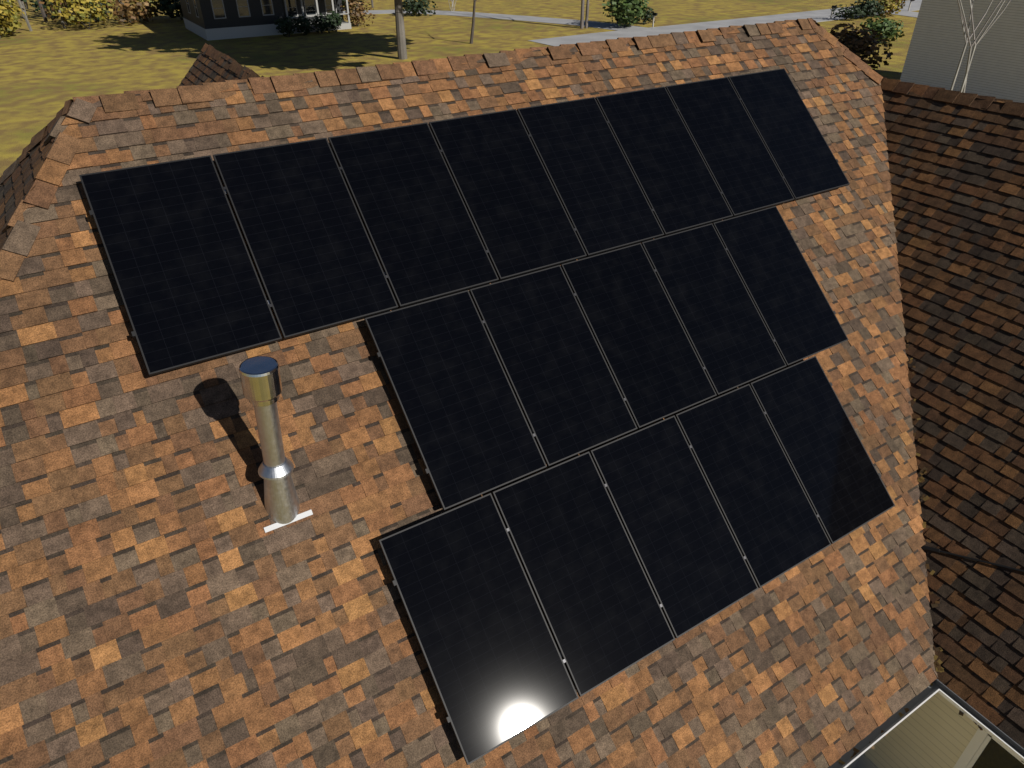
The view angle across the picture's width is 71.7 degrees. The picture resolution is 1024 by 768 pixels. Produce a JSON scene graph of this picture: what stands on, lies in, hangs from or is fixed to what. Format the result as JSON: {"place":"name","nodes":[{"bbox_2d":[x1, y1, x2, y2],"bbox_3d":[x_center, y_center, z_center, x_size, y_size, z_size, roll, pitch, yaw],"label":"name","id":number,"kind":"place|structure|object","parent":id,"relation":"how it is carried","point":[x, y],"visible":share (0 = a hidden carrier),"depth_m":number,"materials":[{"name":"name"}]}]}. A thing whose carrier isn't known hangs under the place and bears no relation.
{"place":"outdoors","nodes":[
{"label":"outdoors","id":0,"kind":"place"},
{"bbox_2d":[0,0,918,176],"bbox_3d":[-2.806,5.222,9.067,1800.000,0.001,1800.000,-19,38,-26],"label":"lawn","id":1,"kind":"structure","parent":0,"point":[49,68],"depth_m":59.80,"materials":[{"name":"green plant"}]},
{"bbox_2d":[180,0,283,28],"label":"grey house walls","id":2,"kind":"structure","parent":1,"relation":"on","point":[205,20],"depth_m":62.46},
{"bbox_2d":[183,0,286,40],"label":"porch floor","id":3,"kind":"structure","parent":2,"relation":"attached to","point":[218,9],"depth_m":62.70,"materials":[{"name":"grey concrete"}]},
{"bbox_2d":[282,0,343,22],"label":"grey house wing walls","id":4,"kind":"structure","parent":1,"relation":"on","point":[321,6],"depth_m":67.14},
{"bbox_2d":[286,0,336,24],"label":"window","id":5,"kind":"structure","parent":4,"relation":"attached to","point":[309,6],"depth_m":66.63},
{"bbox_2d":[284,0,351,33],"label":"grey house porch","id":6,"kind":"object","parent":1,"relation":"on","point":[345,25],"visible":0.49,"depth_m":65.92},
{"bbox_2d":[0,0,1010,92],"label":"trees","id":7,"kind":"object","parent":1,"relation":"on","point":[625,12],"depth_m":65.57,"materials":[{"name":"green plant"}]},
{"bbox_2d":[652,12,657,26],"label":"mailbox","id":8,"kind":"object","parent":1,"relation":"on","point":[654,14],"visible":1,"depth_m":66.53,"materials":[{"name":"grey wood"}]},
{"bbox_2d":[830,5,836,19],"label":"mailbox","id":9,"kind":"object","parent":1,"relation":"on","point":[833,7],"visible":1,"depth_m":70.52,"materials":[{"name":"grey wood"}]},
{"bbox_2d":[343,0,921,45],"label":"street","id":10,"kind":"structure","parent":0,"point":[815,15],"depth_m":70.15,"materials":[{"name":"grey asphalt"}]},
{"bbox_2d":[846,753,877,767],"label":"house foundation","id":11,"kind":"object","parent":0,"point":[863,760],"depth_m":9.09,"materials":[{"name":"grey concrete"}]},
{"bbox_2d":[864,692,978,767],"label":"house walls","id":12,"kind":"structure","parent":0,"point":[936,730],"depth_m":8.10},
{"bbox_2d":[0,18,1023,767],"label":"roof shingles","id":13,"kind":"object","parent":12,"relation":"on","point":[166,600],"visible":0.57,"depth_m":6.12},
{"bbox_2d":[239,356,299,524],"bbox_3d":[-1.808,0.478,5.314,0.367,1.450,0.300,-19,38,-26],"label":"vent pipe","id":14,"kind":"object","parent":13,"relation":"attached to","point":[260,378],"visible":1,"depth_m":5.20,"materials":[{"name":"silver metal"}]},
{"bbox_2d":[264,510,312,532],"bbox_3d":[-1.756,1.077,5.569,0.380,0.030,0.034,-19,38,-26],"label":"pipe flashing","id":15,"kind":"object","parent":13,"relation":"on","point":[278,525],"visible":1,"depth_m":5.57,"materials":[{"name":"white metal"}]},
{"bbox_2d":[79,68,894,764],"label":"solar panel frames","id":16,"kind":"structure","parent":13,"relation":"on","point":[541,452],"depth_m":6.71,"materials":[{"name":"black metal"}]},
{"bbox_2d":[81,69,893,761],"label":"solar panels","id":17,"kind":"object","parent":16,"relation":"in","point":[181,265],"visible":1,"depth_m":6.65,"materials":[{"name":"black glass"}]},
{"bbox_2d":[223,98,818,662],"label":"panel clamps","id":18,"kind":"object","parent":16,"relation":"attached to","point":[483,322],"visible":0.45,"depth_m":6.59,"materials":[{"name":"metal"}]},
{"bbox_2d":[838,340,1023,764],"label":"roof leaf debris","id":19,"kind":"object","parent":13,"relation":"on","point":[939,668],"visible":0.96,"depth_m":7.46,"materials":[{"name":"brown plant"}]},
{"bbox_2d":[921,545,1023,571],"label":"roof cable","id":20,"kind":"object","parent":13,"relation":"on","point":[928,548],"visible":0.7,"depth_m":7.46,"materials":[{"name":"black rubber"}]},
{"bbox_2d":[936,679,1023,749],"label":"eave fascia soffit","id":21,"kind":"structure","parent":12,"relation":"attached to","point":[980,714],"depth_m":6.92,"materials":[{"name":"white paint"}]},
{"bbox_2d":[828,680,1023,767],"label":"gutter","id":22,"kind":"object","parent":21,"relation":"attached to","point":[876,735],"visible":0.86,"depth_m":6.90,"materials":[{"name":"white paint"}]},
{"bbox_2d":[953,728,1023,767],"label":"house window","id":23,"kind":"structure","parent":12,"relation":"in","point":[984,749],"depth_m":7.47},
{"bbox_2d":[900,0,1023,102],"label":"white house walls","id":24,"kind":"structure","parent":0,"point":[936,47],"depth_m":35.55,"materials":[{"name":"white paint"}]}
]}

